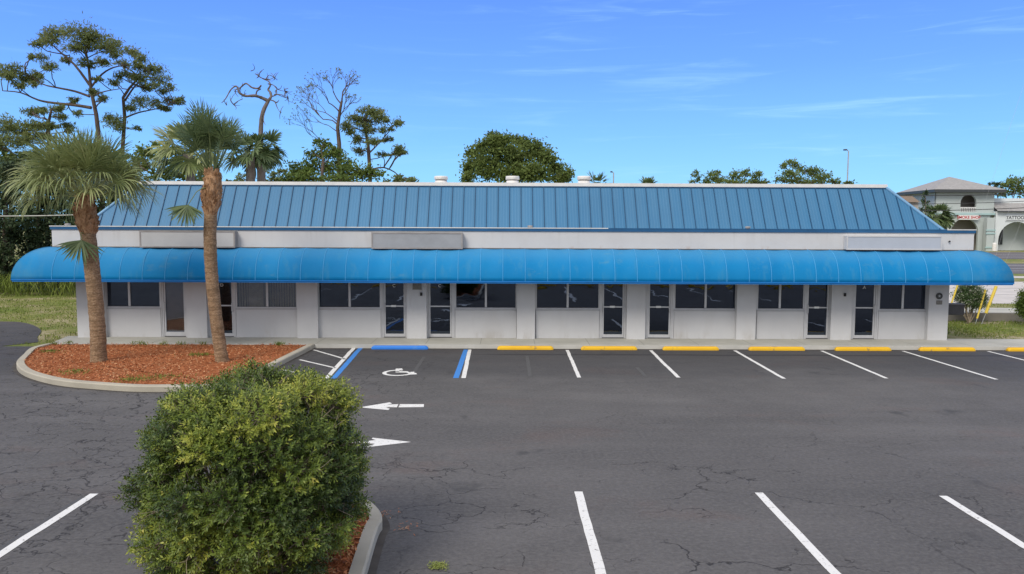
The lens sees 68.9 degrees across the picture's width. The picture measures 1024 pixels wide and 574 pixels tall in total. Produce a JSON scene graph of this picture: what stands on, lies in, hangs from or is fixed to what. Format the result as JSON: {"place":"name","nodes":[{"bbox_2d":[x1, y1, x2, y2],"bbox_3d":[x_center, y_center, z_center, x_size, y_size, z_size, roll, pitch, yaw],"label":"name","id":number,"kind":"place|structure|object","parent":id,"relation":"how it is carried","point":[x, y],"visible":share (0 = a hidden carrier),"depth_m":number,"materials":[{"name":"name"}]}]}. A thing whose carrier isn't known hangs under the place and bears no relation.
{"place":"outdoors","nodes":[
{"label":"outdoors","id":0,"kind":"place"},
{"bbox_2d":[0,214,72,216],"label":"power line","id":1,"kind":"object","parent":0,"point":[36,215],"visible":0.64,"depth_m":39.64,"materials":[{"name":"metal"}]},
{"bbox_2d":[0,230,1023,345],"bbox_3d":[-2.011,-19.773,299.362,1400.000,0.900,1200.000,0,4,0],"label":"ground","id":2,"kind":"structure","parent":0,"point":[60,329],"depth_m":32.58,"materials":[{"name":"green plant"}]},
{"bbox_2d":[0,149,40,287],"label":"broadleaf tree","id":3,"kind":"object","parent":2,"relation":"on","point":[10,154],"visible":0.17,"depth_m":48.01,"materials":[{"name":"green plant"}]},
{"bbox_2d":[0,151,43,291],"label":"broadleaf tree","id":4,"kind":"object","parent":2,"relation":"on","point":[8,222],"visible":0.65,"depth_m":44.94,"materials":[{"name":"green plant"}]},
{"bbox_2d":[0,272,75,296],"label":"dry weeds","id":5,"kind":"object","parent":2,"relation":"on","point":[9,288],"visible":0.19,"depth_m":43.28,"materials":[{"name":"green plant"}]},
{"bbox_2d":[0,153,76,289],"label":"broadleaf tree","id":6,"kind":"object","parent":2,"relation":"on","point":[32,240],"visible":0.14,"depth_m":46.36,"materials":[{"name":"green plant"}]},
{"bbox_2d":[0,101,77,285],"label":"pine tree","id":7,"kind":"object","parent":2,"relation":"on","point":[7,126],"visible":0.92,"depth_m":48.32,"materials":[{"name":"green plant"}]},
{"bbox_2d":[0,11,127,207],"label":"pine tree","id":8,"kind":"object","parent":2,"relation":"on","point":[52,35],"visible":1,"depth_m":50.26,"materials":[{"name":"green plant"}]},
{"bbox_2d":[45,171,103,288],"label":"broadleaf tree","id":9,"kind":"object","parent":2,"relation":"on","point":[67,211],"visible":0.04,"depth_m":46.41,"materials":[{"name":"green plant"}]},
{"bbox_2d":[0,179,183,294],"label":"undergrowth","id":10,"kind":"object","parent":2,"relation":"on","point":[34,226],"visible":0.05,"depth_m":45.48,"materials":[{"name":"green plant"}]},
{"bbox_2d":[86,158,138,206],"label":"broadleaf tree","id":11,"kind":"object","parent":2,"relation":"on","point":[110,187],"depth_m":45.65,"materials":[{"name":"green plant"}]},
{"bbox_2d":[99,43,186,152],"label":"pine tree","id":12,"kind":"object","parent":2,"relation":"on","point":[113,120],"visible":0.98,"depth_m":52.84,"materials":[{"name":"green plant"}]},
{"bbox_2d":[126,140,202,181],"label":"broadleaf tree","id":13,"kind":"object","parent":2,"relation":"on","point":[140,151],"visible":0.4,"depth_m":45.18,"materials":[{"name":"green plant"}]},
{"bbox_2d":[144,121,231,180],"bbox_3d":[-14.213,-2.988,32.868,3.509,8.777,3.621,-3,5,-33],"label":"palm tree","id":14,"kind":"object","parent":2,"relation":"on","point":[190,164],"visible":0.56,"depth_m":31.88,"materials":[{"name":"green plant"}]},
{"bbox_2d":[221,127,279,180],"bbox_3d":[-12.465,-3.162,35.758,2.725,8.688,2.711,0,4,0],"label":"palm tree","id":15,"kind":"object","parent":2,"relation":"on","point":[248,158],"visible":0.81,"depth_m":35.30,"materials":[{"name":"green plant"}]},
{"bbox_2d":[221,66,292,149],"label":"dead tree","id":16,"kind":"object","parent":2,"relation":"on","point":[262,113],"visible":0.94,"depth_m":44.09,"materials":[{"name":"brown plant"}]},
{"bbox_2d":[226,168,288,181],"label":"broadleaf tree","id":17,"kind":"object","parent":2,"relation":"on","point":[274,178],"visible":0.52,"depth_m":49.27,"materials":[{"name":"green plant"}]},
{"bbox_2d":[240,129,287,180],"bbox_3d":[-12.237,-3.302,36.825,2.504,8.804,2.496,0,4,0],"label":"palm tree","id":18,"kind":"object","parent":2,"relation":"on","point":[273,136],"visible":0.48,"depth_m":36.37,"materials":[{"name":"green plant"}]},
{"bbox_2d":[282,67,360,174],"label":"bare tree","id":19,"kind":"object","parent":2,"relation":"on","point":[337,130],"visible":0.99,"depth_m":46.12,"materials":[{"name":"bark"},{"name":"bare twigs"},{"name":"sparse leaves"}]},
{"bbox_2d":[278,133,389,181],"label":"broadleaf tree","id":20,"kind":"object","parent":2,"relation":"on","point":[347,172],"visible":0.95,"depth_m":43.39,"materials":[{"name":"green plant"}]},
{"bbox_2d":[336,103,407,181],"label":"pine tree","id":21,"kind":"object","parent":2,"relation":"on","point":[365,122],"visible":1,"depth_m":46.74,"materials":[{"name":"green plant"}]},
{"bbox_2d":[383,173,418,181],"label":"broadleaf tree","id":22,"kind":"object","parent":2,"relation":"on","point":[398,178],"visible":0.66,"depth_m":43.30,"materials":[{"name":"green plant"}]},
{"bbox_2d":[0,321,1023,573],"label":"parking lot","id":23,"kind":"structure","parent":2,"relation":"on","point":[500,457],"depth_m":12.86,"materials":[{"name":"grey asphalt"}]},
{"bbox_2d":[0,494,96,556],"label":"parking line","id":24,"kind":"object","parent":23,"relation":"on","point":[16,543],"visible":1,"depth_m":9.95,"materials":[{"name":"white paint"}]},
{"bbox_2d":[12,349,314,392],"bbox_3d":[-10.919,2.272,21.330,9.005,0.001,6.816,0,4,0],"label":"gutter stain","id":25,"kind":"object","parent":23,"relation":"on","point":[14,368],"visible":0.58,"depth_m":19.21,"materials":[{"name":"grey concrete"}]},
{"bbox_2d":[24,343,305,383],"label":"palm bed mulch","id":26,"kind":"object","parent":23,"relation":"on","point":[174,360],"visible":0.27,"depth_m":21.57,"materials":[{"name":"brown wood"}]},
{"bbox_2d":[0,125,164,362],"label":"palm tree","id":27,"kind":"object","parent":26,"relation":"on","point":[76,156],"visible":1,"depth_m":20.81,"materials":[{"name":"green plant"}]},
{"bbox_2d":[38,340,284,382],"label":"weeds","id":28,"kind":"object","parent":26,"relation":"on","point":[137,378],"visible":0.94,"depth_m":20.07,"materials":[{"name":"green plant"}]},
{"bbox_2d":[165,96,248,362],"bbox_3d":[-8.642,-1.571,21.341,2.292,7.550,2.167,-1,5,-18],"label":"palm tree","id":29,"kind":"object","parent":26,"relation":"on","point":[210,134],"visible":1,"depth_m":21.07,"materials":[{"name":"green plant"}]},
{"bbox_2d":[16,343,314,391],"bbox_3d":[-10.919,2.207,21.377,8.806,0.170,6.722,0,4,0],"label":"palm bed kerb","id":30,"kind":"object","parent":23,"relation":"on","point":[24,369],"visible":0.73,"depth_m":18.70,"materials":[{"name":"concrete"}]},
{"bbox_2d":[233,513,368,573],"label":"bush bed mulch","id":31,"kind":"object","parent":23,"relation":"on","point":[336,565],"visible":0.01,"depth_m":8.79,"materials":[{"name":"brown wood"}]},
{"bbox_2d":[112,355,374,573],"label":"round bush","id":32,"kind":"object","parent":31,"relation":"on","point":[292,501],"visible":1,"depth_m":7.50,"materials":[{"name":"green plant"}]},
{"bbox_2d":[226,500,381,573],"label":"bush bed kerb","id":33,"kind":"object","parent":23,"relation":"on","point":[362,558],"visible":0.38,"depth_m":9.13,"materials":[{"name":"concrete"}]},
{"bbox_2d":[325,348,354,378],"bbox_3d":[-5.088,2.220,22.292,0.146,0.001,5.209,0,4,-4],"label":"accessible line","id":34,"kind":"object","parent":23,"relation":"on","point":[339,363],"visible":0.93,"depth_m":22.10,"materials":[{"name":"white paint"}]},
{"bbox_2d":[332,348,361,378],"bbox_3d":[-4.877,2.222,22.275,0.162,0.001,5.095,0,4,-4],"label":"accessible line","id":35,"kind":"object","parent":23,"relation":"on","point":[345,364],"visible":0.96,"depth_m":21.94,"materials":[{"name":"blue paint"}]},
{"bbox_2d":[367,510,389,573],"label":"gutter stain","id":36,"kind":"object","parent":23,"relation":"on","point":[374,562],"visible":0.3,"depth_m":9.34,"materials":[{"name":"grey concrete"}]},
{"bbox_2d":[363,402,397,409],"bbox_3d":[-2.872,2.672,16.612,0.830,0.001,0.613,-3,6,-40],"label":"direction arrow","id":37,"kind":"object","parent":23,"relation":"on","point":[383,406],"visible":1,"depth_m":16.67,"materials":[{"name":"white paint"}]},
{"bbox_2d":[368,438,406,445],"bbox_3d":[-2.285,2.887,13.873,0.816,0.001,0.625,0,4,0],"label":"direction arrow","id":38,"kind":"object","parent":23,"relation":"on","point":[377,442],"visible":0.86,"depth_m":13.87,"materials":[{"name":"white paint"}]},
{"bbox_2d":[382,368,415,375],"bbox_3d":[-3.168,2.355,20.648,0.877,0.002,1.036,-2,5,-27],"label":"wheelchair symbol","id":39,"kind":"object","parent":23,"relation":"on","point":[396,370],"visible":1,"depth_m":20.60,"materials":[{"name":"white paint"}]},
{"bbox_2d":[371,345,427,349],"bbox_3d":[-3.696,1.988,24.614,1.860,0.115,0.170,0,4,0],"label":"wheel stop","id":40,"kind":"object","parent":23,"relation":"on","point":[418,347],"visible":1,"depth_m":24.54,"materials":[{"name":"blue concrete"}]},
{"bbox_2d":[427,560,448,570],"bbox_3d":[-0.863,3.276,8.789,0.278,0.066,0.248,0,4,0],"label":"dry grass tuft","id":41,"kind":"object","parent":23,"relation":"on","point":[436,564],"visible":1,"depth_m":8.79,"materials":[{"name":"green plant"}]},
{"bbox_2d":[453,350,467,377],"bbox_3d":[-1.505,2.240,22.226,0.166,0.001,4.709,0,4,0],"label":"accessible line","id":42,"kind":"object","parent":23,"relation":"on","point":[460,365],"visible":1,"depth_m":21.86,"materials":[{"name":"blue paint"}]},
{"bbox_2d":[461,350,470,377],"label":"accessible line","id":43,"kind":"object","parent":23,"relation":"on","point":[464,372],"visible":1,"depth_m":21.86,"materials":[{"name":"white paint"}]},
{"bbox_2d":[497,346,552,349],"bbox_3d":[0.441,2.004,24.643,1.850,0.115,0.170,0,4,0],"label":"wheel stop","id":44,"kind":"object","parent":23,"relation":"on","point":[525,348],"visible":1,"depth_m":24.56,"materials":[{"name":"yellow paint"}]},
{"bbox_2d":[57,343,1023,349],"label":"sidewalk kerb","id":45,"kind":"structure","parent":23,"relation":"on","point":[495,346],"depth_m":24.83,"materials":[{"name":"concrete"}]},
{"bbox_2d":[566,350,580,376],"bbox_3d":[1.811,2.249,22.298,0.121,0.001,4.572,0,4,0],"label":"parking line","id":46,"kind":"object","parent":23,"relation":"on","point":[573,363],"visible":1,"depth_m":22.10,"materials":[{"name":"white paint"}]},
{"bbox_2d":[574,491,605,573],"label":"parking line","id":47,"kind":"object","parent":23,"relation":"on","point":[598,563],"visible":1,"depth_m":9.70,"materials":[{"name":"white paint"}]},
{"bbox_2d":[581,346,636,349],"bbox_3d":[3.203,2.014,24.662,1.850,0.115,0.170,0,4,-1],"label":"wheel stop","id":48,"kind":"object","parent":23,"relation":"on","point":[608,348],"visible":1,"depth_m":24.59,"materials":[{"name":"yellow paint"}]},
{"bbox_2d":[649,350,680,377],"bbox_3d":[4.518,2.257,22.336,0.122,0.001,4.535,0,4,1],"label":"parking line","id":49,"kind":"object","parent":23,"relation":"on","point":[662,362],"visible":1,"depth_m":22.33,"materials":[{"name":"white paint"}]},
{"bbox_2d":[662,346,718,349],"bbox_3d":[5.903,2.024,24.681,1.850,0.115,0.170,0,4,0],"label":"wheel stop","id":50,"kind":"object","parent":23,"relation":"on","point":[690,348],"visible":1,"depth_m":24.61,"materials":[{"name":"yellow paint"}]},
{"bbox_2d":[733,350,785,378],"bbox_3d":[7.311,2.271,22.303,0.117,0.001,4.638,0,4,1],"label":"parking line","id":51,"kind":"object","parent":23,"relation":"on","point":[773,372],"visible":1,"depth_m":21.90,"materials":[{"name":"white paint"}]},
{"bbox_2d":[748,346,804,350],"bbox_3d":[8.751,2.034,24.700,1.850,0.115,0.170,0,4,-1],"label":"wheel stop","id":52,"kind":"object","parent":23,"relation":"on","point":[751,348],"visible":1,"depth_m":24.62,"materials":[{"name":"yellow paint"}]},
{"bbox_2d":[756,493,840,573],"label":"parking line","id":53,"kind":"object","parent":23,"relation":"on","point":[826,564],"visible":1,"depth_m":9.72,"materials":[{"name":"white paint"}]},
{"bbox_2d":[822,351,886,377],"bbox_3d":[10.146,2.279,22.360,0.114,0.001,4.566,0,4,2],"label":"parking line","id":54,"kind":"object","parent":23,"relation":"on","point":[855,365],"visible":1,"depth_m":21.97,"materials":[{"name":"white paint"}]},
{"bbox_2d":[834,347,890,350],"bbox_3d":[11.615,2.045,24.720,1.850,0.115,0.170,0,4,-1],"label":"wheel stop","id":55,"kind":"object","parent":23,"relation":"on","point":[862,349],"visible":1,"depth_m":24.64,"materials":[{"name":"yellow paint"}]},
{"bbox_2d":[918,347,975,350],"bbox_3d":[14.408,2.055,24.740,1.850,0.115,0.170,0,4,0],"label":"wheel stop","id":56,"kind":"object","parent":23,"relation":"on","point":[946,349],"visible":1,"depth_m":24.66,"materials":[{"name":"yellow paint"}]},
{"bbox_2d":[903,351,995,378],"bbox_3d":[12.941,2.293,22.329,0.118,0.001,4.665,0,4,-1],"label":"parking line","id":57,"kind":"object","parent":23,"relation":"on","point":[950,365],"visible":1,"depth_m":21.95,"materials":[{"name":"white paint"}]},
{"bbox_2d":[940,496,1023,548],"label":"parking line","id":58,"kind":"object","parent":23,"relation":"on","point":[1015,540],"visible":1,"depth_m":10.18,"materials":[{"name":"white paint"}]},
{"bbox_2d":[11,176,1013,339],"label":"shop building","id":59,"kind":"structure","parent":2,"relation":"on","point":[583,257],"depth_m":26.24,"materials":[{"name":"paint"}]},
{"bbox_2d":[107,282,160,308],"bbox_3d":[-13.361,0.028,26.228,2.061,1.500,0.130,0,4,0],"label":"window","id":60,"kind":"structure","parent":59,"relation":"in","point":[121,295],"depth_m":26.25,"materials":[{"name":"glass"}]},
{"bbox_2d":[161,282,186,336],"bbox_3d":[-11.875,0.520,26.291,0.862,2.478,0.180,0,4,0],"label":"door","id":61,"kind":"structure","parent":59,"relation":"in","point":[173,293],"depth_m":26.35,"materials":[{"name":"glass"}]},
{"bbox_2d":[139,231,237,247],"bbox_3d":[-10.914,-1.618,25.219,3.200,0.566,0.271,0,4,0],"label":"sign cabinet","id":62,"kind":"object","parent":59,"relation":"attached to","point":[187,239],"visible":1,"depth_m":25.10,"materials":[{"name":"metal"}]},
{"bbox_2d":[211,282,234,336],"bbox_3d":[-10.188,0.526,26.303,0.863,2.478,0.180,0,4,0],"label":"door","id":63,"kind":"structure","parent":59,"relation":"in","point":[226,289],"depth_m":26.32,"materials":[{"name":"glass"}]},
{"bbox_2d":[235,282,296,309],"bbox_3d":[-8.633,0.043,26.301,2.188,1.500,0.210,0,4,0],"label":"window","id":64,"kind":"structure","parent":59,"relation":"in","point":[259,293],"depth_m":26.38,"materials":[{"name":"glass"}]},
{"bbox_2d":[319,283,380,309],"bbox_3d":[-5.717,0.056,26.281,2.238,1.500,0.130,0,4,0],"label":"window","id":65,"kind":"structure","parent":59,"relation":"in","point":[332,296],"depth_m":26.31,"materials":[{"name":"glass"}]},
{"bbox_2d":[382,283,406,337],"bbox_3d":[-4.140,0.548,26.345,0.865,2.478,0.180,0,4,0],"label":"door","id":66,"kind":"structure","parent":59,"relation":"in","point":[394,295],"depth_m":26.36,"materials":[{"name":"glass"}]},
{"bbox_2d":[371,232,462,248],"bbox_3d":[-3.198,-1.572,25.274,3.070,0.558,0.271,0,4,0],"label":"sign cabinet","id":67,"kind":"object","parent":59,"relation":"attached to","point":[416,240],"visible":1,"depth_m":25.15,"materials":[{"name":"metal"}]},
{"bbox_2d":[427,283,452,337],"bbox_3d":[-2.531,0.554,26.356,0.922,2.478,0.180,0,4,0],"label":"door","id":68,"kind":"structure","parent":59,"relation":"in","point":[439,295],"depth_m":26.38,"materials":[{"name":"glass"}]},
{"bbox_2d":[455,283,516,310],"bbox_3d":[-0.919,0.074,26.315,2.206,1.500,0.130,0,4,0],"label":"window","id":69,"kind":"structure","parent":59,"relation":"in","point":[468,296],"depth_m":26.34,"materials":[{"name":"glass"}]},
{"bbox_2d":[535,284,599,310],"bbox_3d":[1.966,0.084,26.335,2.284,1.500,0.130,0,4,0],"label":"window","id":70,"kind":"structure","parent":59,"relation":"in","point":[549,297],"depth_m":26.36,"materials":[{"name":"glass"}]},
{"bbox_2d":[600,284,625,337],"bbox_3d":[3.578,0.577,26.399,0.888,2.478,0.180,0,4,0],"label":"door","id":71,"kind":"structure","parent":59,"relation":"in","point":[613,296],"depth_m":26.41,"materials":[{"name":"glass"}]},
{"bbox_2d":[646,284,672,337],"bbox_3d":[5.212,0.583,26.410,0.907,2.478,0.180,0,4,0],"label":"door","id":72,"kind":"structure","parent":59,"relation":"in","point":[659,296],"depth_m":26.43,"materials":[{"name":"glass"}]},
{"bbox_2d":[674,284,734,310],"bbox_3d":[6.840,0.102,26.369,2.252,1.500,0.130,0,4,0],"label":"window","id":73,"kind":"structure","parent":59,"relation":"in","point":[687,297],"depth_m":26.39,"materials":[{"name":"glass"}]},
{"bbox_2d":[756,284,804,311],"bbox_3d":[9.499,0.112,26.387,1.706,1.500,0.130,0,4,0],"label":"window","id":74,"kind":"structure","parent":59,"relation":"in","point":[770,297],"depth_m":26.41,"materials":[{"name":"glass"}]},
{"bbox_2d":[804,285,828,338],"bbox_3d":[10.823,0.603,26.449,0.891,2.478,0.180,0,4,0],"label":"door","id":75,"kind":"structure","parent":59,"relation":"in","point":[817,296],"depth_m":26.47,"materials":[{"name":"glass"}]},
{"bbox_2d":[851,285,877,338],"bbox_3d":[12.487,0.609,26.461,0.863,2.478,0.180,0,4,0],"label":"door","id":76,"kind":"structure","parent":59,"relation":"in","point":[864,314],"depth_m":26.48,"materials":[{"name":"glass"}]},
{"bbox_2d":[843,236,942,249],"bbox_3d":[12.935,-1.502,25.387,3.242,0.480,0.271,0,4,0],"label":"sign cabinet","id":77,"kind":"object","parent":59,"relation":"attached to","point":[892,242],"visible":1,"depth_m":25.27,"materials":[{"name":"metal"}]},
{"bbox_2d":[878,285,925,311],"bbox_3d":[13.832,0.128,26.417,1.728,1.500,0.130,0,4,0],"label":"window","id":78,"kind":"structure","parent":59,"relation":"in","point":[892,298],"depth_m":26.45,"materials":[{"name":"glass"}]},
{"bbox_2d":[455,128,575,182],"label":"oak tree","id":79,"kind":"object","parent":2,"relation":"on","point":[496,144],"visible":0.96,"depth_m":57.84,"materials":[{"name":"green plant"}]},
{"bbox_2d":[588,171,607,182],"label":"palm tree","id":80,"kind":"object","parent":2,"relation":"on","point":[598,178],"visible":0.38,"depth_m":69.06,"materials":[{"name":"green plant"}]},
{"bbox_2d":[638,175,656,182],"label":"palm tree","id":81,"kind":"object","parent":2,"relation":"on","point":[648,180],"visible":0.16,"depth_m":69.17,"materials":[{"name":"green plant"}]},
{"bbox_2d":[689,168,700,182],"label":"broadleaf tree","id":82,"kind":"object","parent":2,"relation":"on","point":[696,174],"visible":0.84,"depth_m":67.91,"materials":[{"name":"green plant"}]},
{"bbox_2d":[699,167,770,183],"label":"broadleaf tree","id":83,"kind":"object","parent":2,"relation":"on","point":[735,177],"visible":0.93,"depth_m":68.52,"materials":[{"name":"green plant"}]},
{"bbox_2d":[773,157,857,183],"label":"broadleaf tree","id":84,"kind":"object","parent":2,"relation":"on","point":[821,177],"visible":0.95,"depth_m":65.51,"materials":[{"name":"green plant"}]},
{"bbox_2d":[919,189,930,213],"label":"cypress tree","id":85,"kind":"object","parent":2,"relation":"on","point":[926,192],"visible":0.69,"depth_m":100.26,"materials":[{"name":"green plant"}]},
{"bbox_2d":[922,203,955,228],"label":"palm tree","id":86,"kind":"object","parent":2,"relation":"on","point":[943,219],"visible":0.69,"depth_m":90.91,"materials":[{"name":"green plant"}]},
{"bbox_2d":[948,303,965,314],"bbox_3d":[15.787,1.278,26.961,0.895,1.379,0.390,0,4,0],"label":"meter cabinet","id":87,"kind":"object","parent":2,"relation":"on","point":[955,308],"visible":0.39,"depth_m":26.75,"materials":[{"name":"grey metal"}]},
{"bbox_2d":[896,177,1023,250],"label":"arcade building","id":88,"kind":"structure","parent":2,"relation":"on","point":[990,225],"depth_m":115.01,"materials":[{"name":"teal paint"}]},
{"bbox_2d":[957,215,980,219],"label":"shop sign","id":89,"kind":"object","parent":88,"relation":"attached to","point":[968,217],"visible":1,"depth_m":114.43,"materials":[{"name":"white"}]},
{"bbox_2d":[1005,215,1023,220],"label":"shop sign","id":90,"kind":"object","parent":88,"relation":"attached to","point":[1014,218],"visible":1,"depth_m":114.42,"materials":[{"name":"paint"}]},
{"bbox_2d":[949,285,990,323],"bbox_3d":[19.542,0.510,31.897,1.781,2.166,1.547,0,4,0],"label":"shrub","id":91,"kind":"object","parent":2,"relation":"on","point":[969,296],"visible":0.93,"depth_m":31.66,"materials":[{"name":"green plant"}]},
{"bbox_2d":[948,312,1023,321],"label":"retaining wall","id":92,"kind":"structure","parent":2,"relation":"on","point":[994,317],"depth_m":32.82,"materials":[{"name":"concrete"}]},
{"bbox_2d":[964,308,1017,312],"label":"footpath","id":93,"kind":"structure","parent":2,"relation":"on","point":[998,310],"depth_m":33.94,"materials":[{"name":"concrete"}]},
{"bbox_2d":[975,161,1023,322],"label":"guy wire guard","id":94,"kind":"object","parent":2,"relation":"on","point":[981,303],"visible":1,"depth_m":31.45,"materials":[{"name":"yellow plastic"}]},
{"bbox_2d":[987,182,1013,197],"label":"broadleaf tree","id":95,"kind":"object","parent":2,"relation":"on","point":[996,184],"visible":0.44,"depth_m":138.28,"materials":[{"name":"green plant"}]},
{"bbox_2d":[981,215,1023,323],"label":"guy wire guard","id":96,"kind":"object","parent":2,"relation":"on","point":[991,299],"visible":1,"depth_m":31.43,"materials":[{"name":"yellow plastic"}]},
{"bbox_2d":[988,252,1023,258],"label":"highway","id":97,"kind":"structure","parent":2,"relation":"on","point":[1011,255],"depth_m":97.18,"materials":[{"name":"grey asphalt"}]},
{"bbox_2d":[998,174,1023,197],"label":"broadleaf tree","id":98,"kind":"object","parent":2,"relation":"on","point":[1011,183],"visible":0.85,"depth_m":134.47,"materials":[{"name":"green plant"}]},
{"bbox_2d":[1006,263,1023,273],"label":"highway","id":99,"kind":"structure","parent":2,"relation":"on","point":[1015,268],"depth_m":71.00,"materials":[{"name":"grey asphalt"}]},
{"bbox_2d":[1008,282,1023,319],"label":"shrub","id":100,"kind":"object","parent":2,"relation":"on","point":[1019,305],"visible":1,"depth_m":31.32,"materials":[{"name":"green plant"}]},
{"bbox_2d":[0,0,1023,225],"label":"sky","id":101,"kind":"structure","parent":0,"point":[916,93],"materials":[{"name":"blue"}]},
{"bbox_2d":[53,336,1023,345],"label":"sidewalk","id":102,"kind":"structure","parent":0,"point":[673,341],"depth_m":25.67,"materials":[{"name":"concrete"}]},
{"bbox_2d":[900,196,918,208],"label":"brown house","id":103,"kind":"structure","parent":0,"point":[912,200],"depth_m":111.82,"materials":[{"name":"brown wood"}]},
{"bbox_2d":[899,193,1023,195],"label":"power line","id":104,"kind":"object","parent":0,"point":[957,195],"visible":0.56,"depth_m":61.81,"materials":[{"name":"black metal"}]},
{"bbox_2d":[919,207,1023,210],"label":"power line","id":105,"kind":"object","parent":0,"point":[969,209],"visible":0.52,"depth_m":61.92,"materials":[{"name":"black metal"}]},
{"bbox_2d":[949,282,1023,303],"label":"service road","id":106,"kind":"structure","parent":0,"point":[1006,294],"depth_m":43.98,"materials":[{"name":"grey asphalt"}]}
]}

